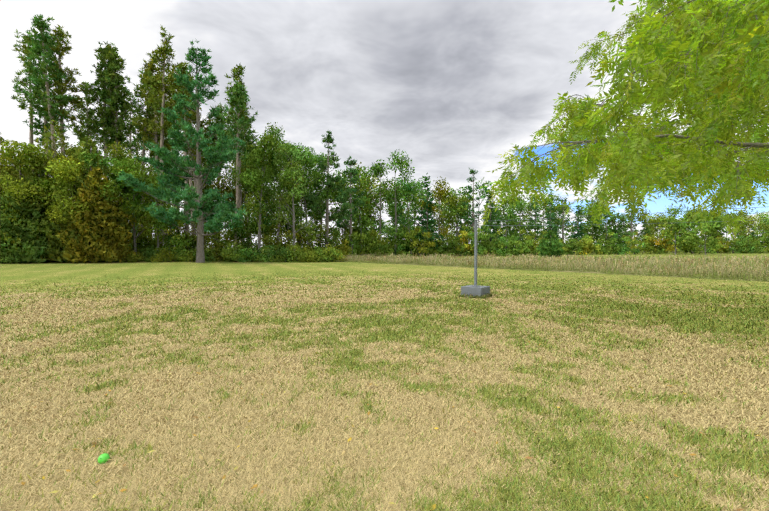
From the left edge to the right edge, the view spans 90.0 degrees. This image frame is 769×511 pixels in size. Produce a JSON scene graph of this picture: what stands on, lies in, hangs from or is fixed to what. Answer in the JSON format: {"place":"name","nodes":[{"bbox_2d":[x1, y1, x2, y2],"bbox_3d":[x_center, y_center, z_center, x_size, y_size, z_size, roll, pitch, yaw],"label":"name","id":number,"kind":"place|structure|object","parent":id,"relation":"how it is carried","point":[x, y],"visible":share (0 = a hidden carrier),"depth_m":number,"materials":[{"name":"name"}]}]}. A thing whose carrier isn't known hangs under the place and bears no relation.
{"place":"outdoors","nodes":[
{"label":"outdoors","id":0,"kind":"place"},
{"bbox_2d":[0,247,768,510],"bbox_3d":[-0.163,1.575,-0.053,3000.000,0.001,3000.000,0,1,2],"label":"lawn","id":1,"kind":"structure","parent":0,"point":[19,273],"depth_m":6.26,"materials":[{"name":"beige plant"}]},
{"bbox_2d":[10,29,44,170],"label":"red pine tree","id":2,"kind":"object","parent":1,"relation":"on","point":[25,50],"visible":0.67,"depth_m":47.51,"materials":[{"name":"green plant"}]},
{"bbox_2d":[0,141,62,262],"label":"cedar tree","id":3,"kind":"object","parent":1,"relation":"on","point":[9,252],"visible":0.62,"depth_m":36.16,"materials":[{"name":"green plant"}]},
{"bbox_2d":[0,139,66,245],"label":"maple tree","id":4,"kind":"object","parent":1,"relation":"on","point":[45,185],"visible":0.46,"depth_m":36.97,"materials":[{"name":"green plant"}]},
{"bbox_2d":[13,27,69,175],"bbox_3d":[-41.388,-13.560,47.237,5.277,28.431,5.873,0,1,2],"label":"red pine tree","id":5,"kind":"object","parent":1,"relation":"on","point":[39,125],"visible":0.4,"depth_m":46.21,"materials":[{"name":"green plant"}]},
{"bbox_2d":[13,14,76,156],"bbox_3d":[-39.436,-13.878,45.356,4.917,29.214,4.972,0,1,2],"label":"red pine tree","id":6,"kind":"object","parent":1,"relation":"on","point":[47,53],"visible":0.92,"depth_m":44.79,"materials":[{"name":"green plant"}]},
{"bbox_2d":[1,120,96,261],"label":"cedar tree","id":7,"kind":"object","parent":1,"relation":"on","point":[46,135],"visible":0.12,"depth_m":38.12,"materials":[{"name":"green plant"}]},
{"bbox_2d":[44,25,87,158],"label":"red pine tree","id":8,"kind":"object","parent":1,"relation":"on","point":[69,80],"visible":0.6,"depth_m":46.71,"materials":[{"name":"green plant"}]},
{"bbox_2d":[44,155,103,262],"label":"maple tree","id":9,"kind":"object","parent":1,"relation":"on","point":[65,167],"visible":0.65,"depth_m":36.15,"materials":[{"name":"green plant"}]},
{"bbox_2d":[37,135,136,262],"bbox_3d":[-29.183,-5.532,38.926,8.093,12.746,8.110,0,1,2],"label":"cedar tree","id":10,"kind":"object","parent":1,"relation":"on","point":[111,240],"visible":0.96,"depth_m":36.88,"materials":[{"name":"green plant"}]},
{"bbox_2d":[65,81,109,170],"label":"red pine tree","id":11,"kind":"object","parent":1,"relation":"on","point":[80,134],"visible":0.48,"depth_m":52.61,"materials":[{"name":"green plant"}]},
{"bbox_2d":[83,41,124,174],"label":"red pine tree","id":12,"kind":"object","parent":1,"relation":"on","point":[103,116],"visible":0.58,"depth_m":49.29,"materials":[{"name":"green plant"}]},
{"bbox_2d":[64,152,151,261],"bbox_3d":[-28.484,-4.935,40.412,7.290,11.501,5.947,0,1,-20],"label":"maple tree","id":13,"kind":"object","parent":1,"relation":"on","point":[128,195],"visible":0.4,"depth_m":39.40,"materials":[{"name":"green plant"}]},
{"bbox_2d":[94,47,134,201],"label":"red pine tree","id":14,"kind":"object","parent":1,"relation":"on","point":[114,77],"visible":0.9,"depth_m":49.50,"materials":[{"name":"green plant"}]},
{"bbox_2d":[92,43,137,194],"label":"red pine tree","id":15,"kind":"object","parent":1,"relation":"on","point":[107,138],"visible":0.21,"depth_m":49.66,"materials":[{"name":"green plant"}]},
{"bbox_2d":[92,159,164,253],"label":"maple tree","id":16,"kind":"object","parent":1,"relation":"on","point":[144,214],"visible":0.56,"depth_m":39.41,"materials":[{"name":"green plant"}]},
{"bbox_2d":[118,90,141,163],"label":"red pine tree","id":17,"kind":"object","parent":1,"relation":"on","point":[128,124],"visible":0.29,"depth_m":62.58,"materials":[{"name":"green plant"}]},
{"bbox_2d":[97,142,163,250],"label":"maple tree","id":18,"kind":"object","parent":1,"relation":"on","point":[116,152],"visible":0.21,"depth_m":42.87,"materials":[{"name":"green plant"}]},
{"bbox_2d":[119,247,146,261],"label":"shrub","id":19,"kind":"object","parent":1,"relation":"on","point":[136,258],"visible":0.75,"depth_m":39.33,"materials":[{"name":"green plant"}]},
{"bbox_2d":[128,60,157,233],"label":"red pine tree","id":20,"kind":"object","parent":1,"relation":"on","point":[137,93],"visible":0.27,"depth_m":53.46,"materials":[{"name":"green plant"}]},
{"bbox_2d":[130,58,174,233],"bbox_3d":[-29.864,-12.738,50.106,5.057,26.668,4.988,0,1,2],"label":"red pine tree","id":21,"kind":"object","parent":1,"relation":"on","point":[150,65],"visible":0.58,"depth_m":49.62,"materials":[{"name":"green plant"}]},
{"bbox_2d":[120,172,192,250],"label":"maple tree","id":22,"kind":"object","parent":1,"relation":"on","point":[176,241],"visible":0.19,"depth_m":41.20,"materials":[{"name":"green plant"}]},
{"bbox_2d":[143,75,176,244],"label":"red pine tree","id":23,"kind":"object","parent":1,"relation":"on","point":[150,117],"visible":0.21,"depth_m":52.49,"materials":[{"name":"green plant"}]},
{"bbox_2d":[145,24,176,245],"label":"red pine tree","id":24,"kind":"object","parent":1,"relation":"on","point":[164,54],"visible":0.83,"depth_m":47.28,"materials":[{"name":"green plant"}]},
{"bbox_2d":[150,247,177,261],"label":"shrub","id":25,"kind":"object","parent":1,"relation":"on","point":[160,258],"visible":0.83,"depth_m":39.70,"materials":[{"name":"green plant"}]},
{"bbox_2d":[166,61,196,248],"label":"red pine tree","id":26,"kind":"object","parent":1,"relation":"on","point":[173,85],"visible":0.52,"depth_m":45.72,"materials":[{"name":"green plant"}]},
{"bbox_2d":[117,40,248,262],"bbox_3d":[-19.277,-10.063,38.709,13.383,21.823,13.539,0,1,2],"label":"white pine tree","id":27,"kind":"object","parent":1,"relation":"on","point":[214,214],"visible":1,"depth_m":36.60,"materials":[{"name":"green plant"}]},
{"bbox_2d":[170,73,211,251],"bbox_3d":[-24.385,-11.273,48.523,5.183,23.816,5.106,0,1,2],"label":"red pine tree","id":28,"kind":"object","parent":1,"relation":"on","point":[192,151],"visible":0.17,"depth_m":48.26,"materials":[{"name":"green plant"}]},
{"bbox_2d":[185,222,224,257],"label":"tree","id":29,"kind":"object","parent":1,"relation":"on","point":[207,240],"visible":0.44,"depth_m":43.54,"materials":[{"name":"green plant"}]},
{"bbox_2d":[192,138,235,239],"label":"tree","id":30,"kind":"object","parent":1,"relation":"on","point":[219,177],"visible":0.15,"depth_m":52.82,"materials":[{"name":"green plant"}]},
{"bbox_2d":[204,107,236,240],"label":"red pine tree","id":31,"kind":"object","parent":1,"relation":"on","point":[216,120],"visible":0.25,"depth_m":52.70,"materials":[{"name":"green plant"}]},
{"bbox_2d":[209,164,254,243],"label":"tree","id":32,"kind":"object","parent":1,"relation":"on","point":[227,190],"visible":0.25,"depth_m":50.80,"materials":[{"name":"green plant"}]},
{"bbox_2d":[218,62,252,242],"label":"red pine tree","id":33,"kind":"object","parent":1,"relation":"on","point":[238,70],"visible":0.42,"depth_m":49.19,"materials":[{"name":"green plant"}]},
{"bbox_2d":[221,240,252,261],"bbox_3d":[-15.556,-0.350,40.463,2.978,2.686,3.540,-1,2,-44],"label":"shrub","id":34,"kind":"object","parent":1,"relation":"on","point":[234,249],"visible":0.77,"depth_m":40.35,"materials":[{"name":"green plant"}]},
{"bbox_2d":[219,78,258,248],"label":"red pine tree","id":35,"kind":"object","parent":1,"relation":"on","point":[238,96],"visible":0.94,"depth_m":46.98,"materials":[{"name":"green plant"}]},
{"bbox_2d":[233,247,255,261],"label":"shrub","id":36,"kind":"object","parent":1,"relation":"on","point":[246,256],"visible":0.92,"depth_m":39.90,"materials":[{"name":"green plant"}]},
{"bbox_2d":[231,208,271,256],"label":"tree","id":37,"kind":"object","parent":1,"relation":"on","point":[243,231],"visible":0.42,"depth_m":45.10,"materials":[{"name":"green plant"}]},
{"bbox_2d":[226,132,280,253],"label":"ash tree","id":38,"kind":"object","parent":1,"relation":"on","point":[266,142],"visible":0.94,"depth_m":40.88,"materials":[{"name":"green plant"}]},
{"bbox_2d":[241,145,280,249],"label":"ash tree","id":39,"kind":"object","parent":1,"relation":"on","point":[274,172],"visible":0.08,"depth_m":50.50,"materials":[{"name":"green plant"}]},
{"bbox_2d":[244,137,283,235],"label":"tree","id":40,"kind":"object","parent":1,"relation":"on","point":[250,150],"visible":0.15,"depth_m":53.86,"materials":[{"name":"green plant"}]},
{"bbox_2d":[249,207,285,259],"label":"tree","id":41,"kind":"object","parent":1,"relation":"on","point":[263,234],"visible":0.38,"depth_m":43.69,"materials":[{"name":"green plant"}]},
{"bbox_2d":[255,245,284,261],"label":"shrub","id":42,"kind":"object","parent":1,"relation":"on","point":[267,256],"visible":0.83,"depth_m":39.61,"materials":[{"name":"green plant"}]},
{"bbox_2d":[251,225,292,252],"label":"tree","id":43,"kind":"object","parent":1,"relation":"on","point":[268,241],"visible":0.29,"depth_m":42.59,"materials":[{"name":"green plant"}]},
{"bbox_2d":[254,122,316,247],"bbox_3d":[-12.051,-6.988,43.095,7.192,15.493,7.322,0,1,16],"label":"ash tree","id":44,"kind":"object","parent":1,"relation":"on","point":[284,178],"visible":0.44,"depth_m":43.62,"materials":[{"name":"green plant"}]},
{"bbox_2d":[267,144,308,242],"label":"tree","id":45,"kind":"object","parent":1,"relation":"on","point":[288,226],"visible":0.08,"depth_m":51.98,"materials":[{"name":"green plant"}]},
{"bbox_2d":[269,218,311,256],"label":"tree","id":46,"kind":"object","parent":1,"relation":"on","point":[281,236],"visible":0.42,"depth_m":42.92,"materials":[{"name":"green plant"}]},
{"bbox_2d":[267,140,314,245],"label":"ash tree","id":47,"kind":"object","parent":1,"relation":"on","point":[283,151],"visible":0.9,"depth_m":41.43,"materials":[{"name":"green plant"}]},
{"bbox_2d":[281,243,308,261],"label":"shrub","id":48,"kind":"object","parent":1,"relation":"on","point":[295,255],"visible":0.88,"depth_m":39.19,"materials":[{"name":"green plant"}]},
{"bbox_2d":[279,147,321,246],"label":"ash tree","id":49,"kind":"object","parent":1,"relation":"on","point":[312,149],"visible":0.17,"depth_m":52.49,"materials":[{"name":"green plant"}]},
{"bbox_2d":[281,142,334,248],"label":"ash tree","id":50,"kind":"object","parent":1,"relation":"on","point":[309,161],"visible":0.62,"depth_m":44.55,"materials":[{"name":"green plant"}]},
{"bbox_2d":[296,213,330,253],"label":"tree","id":51,"kind":"object","parent":1,"relation":"on","point":[314,235],"visible":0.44,"depth_m":44.99,"materials":[{"name":"green plant"}]},
{"bbox_2d":[310,227,340,255],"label":"tree","id":52,"kind":"object","parent":1,"relation":"on","point":[329,240],"visible":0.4,"depth_m":45.51,"materials":[{"name":"green plant"}]},
{"bbox_2d":[312,244,341,261],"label":"shrub","id":53,"kind":"object","parent":1,"relation":"on","point":[322,252],"visible":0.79,"depth_m":39.46,"materials":[{"name":"green plant"}]},
{"bbox_2d":[304,130,351,248],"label":"pine tree","id":54,"kind":"object","parent":1,"relation":"on","point":[316,201],"visible":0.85,"depth_m":45.54,"materials":[{"name":"green plant"}]},
{"bbox_2d":[302,152,353,249],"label":"tree","id":55,"kind":"object","parent":1,"relation":"on","point":[330,164],"visible":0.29,"depth_m":56.16,"materials":[{"name":"green plant"}]},
{"bbox_2d":[315,179,357,245],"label":"broadleaf tree","id":56,"kind":"object","parent":1,"relation":"on","point":[334,196],"visible":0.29,"depth_m":54.25,"materials":[{"name":"green plant"}]},
{"bbox_2d":[333,232,364,254],"bbox_3d":[-5.221,-1.246,51.943,5.063,4.022,5.796,0,1,2],"label":"shrub","id":57,"kind":"object","parent":1,"relation":"on","point":[353,243],"visible":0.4,"depth_m":51.66,"materials":[{"name":"green plant"}]},
{"bbox_2d":[334,156,364,253],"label":"pine tree","id":58,"kind":"object","parent":1,"relation":"on","point":[347,218],"visible":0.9,"depth_m":51.62,"materials":[{"name":"green plant"}]},
{"bbox_2d":[341,165,376,254],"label":"broadleaf tree","id":59,"kind":"object","parent":1,"relation":"on","point":[363,180],"visible":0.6,"depth_m":55.58,"materials":[{"name":"green plant"}]},
{"bbox_2d":[351,162,382,236],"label":"broadleaf tree","id":60,"kind":"object","parent":1,"relation":"on","point":[369,202],"visible":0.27,"depth_m":64.35,"materials":[{"name":"green plant"}]},
{"bbox_2d":[354,230,381,255],"bbox_3d":[-2.391,-1.567,52.948,4.087,4.164,5.362,0,1,2],"label":"shrub","id":61,"kind":"object","parent":1,"relation":"on","point":[374,233],"visible":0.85,"depth_m":52.95,"materials":[{"name":"green plant"}]},
{"bbox_2d":[362,232,393,255],"bbox_3d":[-0.958,-1.398,55.103,4.781,4.152,4.568,0,1,2],"label":"shrub","id":62,"kind":"object","parent":1,"relation":"on","point":[381,246],"visible":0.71,"depth_m":54.57,"materials":[{"name":"green plant"}]},
{"bbox_2d":[357,159,404,256],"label":"broadleaf tree","id":63,"kind":"object","parent":1,"relation":"on","point":[378,170],"visible":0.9,"depth_m":57.90,"materials":[{"name":"green plant"}]},
{"bbox_2d":[366,149,422,254],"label":"broadleaf tree","id":64,"kind":"object","parent":1,"relation":"on","point":[399,163],"visible":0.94,"depth_m":59.51,"materials":[{"name":"green plant"}]},
{"bbox_2d":[386,178,425,253],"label":"broadleaf tree","id":65,"kind":"object","parent":1,"relation":"on","point":[413,186],"visible":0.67,"depth_m":62.33,"materials":[{"name":"green plant"}]},
{"bbox_2d":[401,226,438,255],"bbox_3d":[5.698,-2.118,59.073,5.455,4.830,5.272,-1,2,-38],"label":"shrub","id":66,"kind":"object","parent":1,"relation":"on","point":[421,248],"visible":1,"depth_m":58.82,"materials":[{"name":"green plant"}]},
{"bbox_2d":[400,175,440,232],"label":"broadleaf tree","id":67,"kind":"object","parent":1,"relation":"on","point":[420,195],"visible":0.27,"depth_m":75.88,"materials":[{"name":"green plant"}]},
{"bbox_2d":[417,173,442,247],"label":"spruce tree","id":68,"kind":"object","parent":1,"relation":"on","point":[432,221],"visible":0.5,"depth_m":65.19,"materials":[{"name":"green plant"}]},
{"bbox_2d":[417,176,458,240],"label":"broadleaf tree","id":69,"kind":"object","parent":1,"relation":"on","point":[440,194],"visible":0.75,"depth_m":69.01,"materials":[{"name":"green plant"}]},
{"bbox_2d":[431,188,458,239],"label":"broadleaf tree","id":70,"kind":"object","parent":1,"relation":"on","point":[443,220],"visible":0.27,"depth_m":77.39,"materials":[{"name":"green plant"}]},
{"bbox_2d":[435,234,464,255],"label":"shrub","id":71,"kind":"object","parent":1,"relation":"on","point":[452,243],"visible":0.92,"depth_m":63.40,"materials":[{"name":"green plant"}]},
{"bbox_2d":[439,230,473,255],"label":"shrub","id":72,"kind":"object","parent":1,"relation":"on","point":[465,233],"visible":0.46,"depth_m":65.50,"materials":[{"name":"green plant"}]},
{"bbox_2d":[440,189,479,242],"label":"broadleaf tree","id":73,"kind":"object","parent":1,"relation":"on","point":[448,215],"visible":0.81,"depth_m":69.73,"materials":[{"name":"green plant"}]},
{"bbox_2d":[457,168,489,250],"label":"pine tree","id":74,"kind":"object","parent":1,"relation":"on","point":[473,216],"visible":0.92,"depth_m":69.12,"materials":[{"name":"green plant"}]},
{"bbox_2d":[461,220,489,296],"bbox_3d":[2.867,0.094,12.081,0.680,2.432,0.680,1,2,38],"label":"post","id":75,"kind":"object","parent":1,"relation":"on","point":[474,290],"visible":0.94,"depth_m":12.01,"materials":[{"name":"paint"}]},
{"bbox_2d":[481,207,758,225],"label":"clothes line wires","id":76,"kind":"object","parent":75,"relation":"attached to","point":[603,224],"visible":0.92,"depth_m":9.95,"materials":[{"name":"grey metal"}]},
{"bbox_2d":[461,224,491,255],"bbox_3d":[15.362,-2.535,64.968,4.412,5.854,5.564,-1,2,-42],"label":"shrub","id":77,"kind":"object","parent":1,"relation":"on","point":[483,242],"visible":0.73,"depth_m":64.39,"materials":[{"name":"green plant"}]},
{"bbox_2d":[453,177,502,242],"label":"broadleaf tree","id":78,"kind":"object","parent":1,"relation":"on","point":[483,191],"visible":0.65,"depth_m":75.66,"materials":[{"name":"green plant"}]},
{"bbox_2d":[470,223,505,255],"bbox_3d":[17.262,-2.678,64.893,5.756,6.337,5.862,0,1,2],"label":"shrub","id":79,"kind":"object","parent":1,"relation":"on","point":[488,245],"visible":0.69,"depth_m":63.98,"materials":[{"name":"green plant"}]},
{"bbox_2d":[480,191,502,245],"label":"spruce tree","id":80,"kind":"object","parent":1,"relation":"on","point":[490,216],"visible":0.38,"depth_m":74.85,"materials":[{"name":"green plant"}]},
{"bbox_2d":[481,190,520,247],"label":"broadleaf tree","id":81,"kind":"object","parent":1,"relation":"on","point":[508,223],"visible":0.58,"depth_m":78.88,"materials":[{"name":"green plant"}]},
{"bbox_2d":[491,233,515,255],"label":"shrub","id":82,"kind":"object","parent":1,"relation":"on","point":[505,243],"visible":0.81,"depth_m":65.58,"materials":[{"name":"green plant"}]},
{"bbox_2d":[505,240,531,255],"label":"shrub","id":83,"kind":"object","parent":1,"relation":"on","point":[518,249],"visible":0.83,"depth_m":66.93,"materials":[{"name":"green plant"}]},
{"bbox_2d":[504,198,537,242],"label":"broadleaf tree","id":84,"kind":"object","parent":1,"relation":"on","point":[520,205],"visible":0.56,"depth_m":82.17,"materials":[{"name":"green plant"}]},
{"bbox_2d":[520,229,546,251],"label":"shrub","id":85,"kind":"object","parent":1,"relation":"on","point":[530,237],"visible":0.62,"depth_m":69.62,"materials":[{"name":"green plant"}]},
{"bbox_2d":[526,196,544,245],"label":"spruce tree","id":86,"kind":"object","parent":1,"relation":"on","point":[536,215],"visible":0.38,"depth_m":82.63,"materials":[{"name":"green plant"}]},
{"bbox_2d":[536,230,563,256],"bbox_3d":[25.496,-1.772,59.132,4.042,4.433,4.213,0,1,2],"label":"bush","id":87,"kind":"object","parent":1,"relation":"on","point":[553,249],"visible":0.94,"depth_m":58.44,"materials":[{"name":"green plant"}]},
{"bbox_2d":[541,191,560,242],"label":"spruce tree","id":88,"kind":"object","parent":1,"relation":"on","point":[550,216],"visible":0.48,"depth_m":86.28,"materials":[{"name":"green plant"}]},
{"bbox_2d":[552,198,575,242],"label":"pine tree","id":89,"kind":"object","parent":1,"relation":"on","point":[566,220],"visible":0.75,"depth_m":88.55,"materials":[{"name":"green plant"}]},
{"bbox_2d":[569,202,586,249],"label":"spruce tree","id":90,"kind":"object","parent":1,"relation":"on","point":[578,226],"visible":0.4,"depth_m":90.25,"materials":[{"name":"green plant"}]},
{"bbox_2d":[569,237,594,254],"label":"shrub","id":91,"kind":"object","parent":1,"relation":"on","point":[585,249],"visible":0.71,"depth_m":75.15,"materials":[{"name":"green plant"}]},
{"bbox_2d":[583,202,601,245],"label":"spruce tree","id":92,"kind":"object","parent":1,"relation":"on","point":[593,232],"visible":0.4,"depth_m":93.93,"materials":[{"name":"green plant"}]},
{"bbox_2d":[584,207,616,241],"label":"broadleaf tree","id":93,"kind":"object","parent":1,"relation":"on","point":[603,228],"visible":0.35,"depth_m":96.80,"materials":[{"name":"green plant"}]},
{"bbox_2d":[593,232,622,254],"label":"shrub","id":94,"kind":"object","parent":1,"relation":"on","point":[607,242],"visible":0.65,"depth_m":77.68,"materials":[{"name":"green plant"}]},
{"bbox_2d":[479,0,768,238],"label":"tree","id":95,"kind":"object","parent":1,"relation":"on","point":[710,58],"visible":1,"depth_m":7.20,"materials":[{"name":"green plant"}]},
{"bbox_2d":[606,230,645,254],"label":"shrub","id":96,"kind":"object","parent":1,"relation":"on","point":[620,241],"visible":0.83,"depth_m":77.63,"materials":[{"name":"green plant"}]},
{"bbox_2d":[641,212,664,247],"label":"broadleaf tree","id":97,"kind":"object","parent":1,"relation":"on","point":[651,221],"visible":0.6,"depth_m":103.66,"materials":[{"name":"green plant"}]},
{"bbox_2d":[654,215,700,254],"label":"young maple tree","id":98,"kind":"object","parent":1,"relation":"on","point":[675,227],"visible":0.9,"depth_m":77.62,"materials":[{"name":"green plant"}]},
{"bbox_2d":[685,211,729,254],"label":"young maple tree","id":99,"kind":"object","parent":1,"relation":"on","point":[709,227],"visible":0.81,"depth_m":72.27,"materials":[{"name":"green plant"}]},
{"bbox_2d":[713,206,757,252],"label":"broadleaf tree","id":100,"kind":"object","parent":1,"relation":"on","point":[741,212],"visible":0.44,"depth_m":92.21,"materials":[{"name":"green plant"}]},
{"bbox_2d":[723,235,754,252],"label":"shrub","id":101,"kind":"object","parent":1,"relation":"on","point":[742,243],"visible":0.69,"depth_m":89.94,"materials":[{"name":"green plant"}]},
{"bbox_2d":[728,215,768,248],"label":"broadleaf tree","id":102,"kind":"object","parent":1,"relation":"on","point":[760,225],"visible":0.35,"depth_m":96.64,"materials":[{"name":"green plant"}]},
{"bbox_2d":[743,234,763,253],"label":"shrub","id":103,"kind":"object","parent":1,"relation":"on","point":[748,249],"visible":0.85,"depth_m":90.11,"materials":[{"name":"green plant"}]},
{"bbox_2d":[0,0,768,246],"label":"sky","id":104,"kind":"structure","parent":0,"point":[454,86],"materials":[{"name":"grey"}]},
{"bbox_2d":[336,258,768,280],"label":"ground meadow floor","id":105,"kind":"structure","parent":0,"point":[577,271],"depth_m":26.57,"materials":[{"name":"green plant"}]},
{"bbox_2d":[318,225,354,256],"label":"tree","id":106,"kind":"object","parent":105,"relation":"on","point":[344,246],"visible":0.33,"depth_m":46.81,"materials":[{"name":"green plant"}]},
{"bbox_2d":[337,252,768,281],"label":"tall meadow grass","id":107,"kind":"structure","parent":105,"relation":"on","point":[731,269],"depth_m":27.70,"materials":[{"name":"green plant"}]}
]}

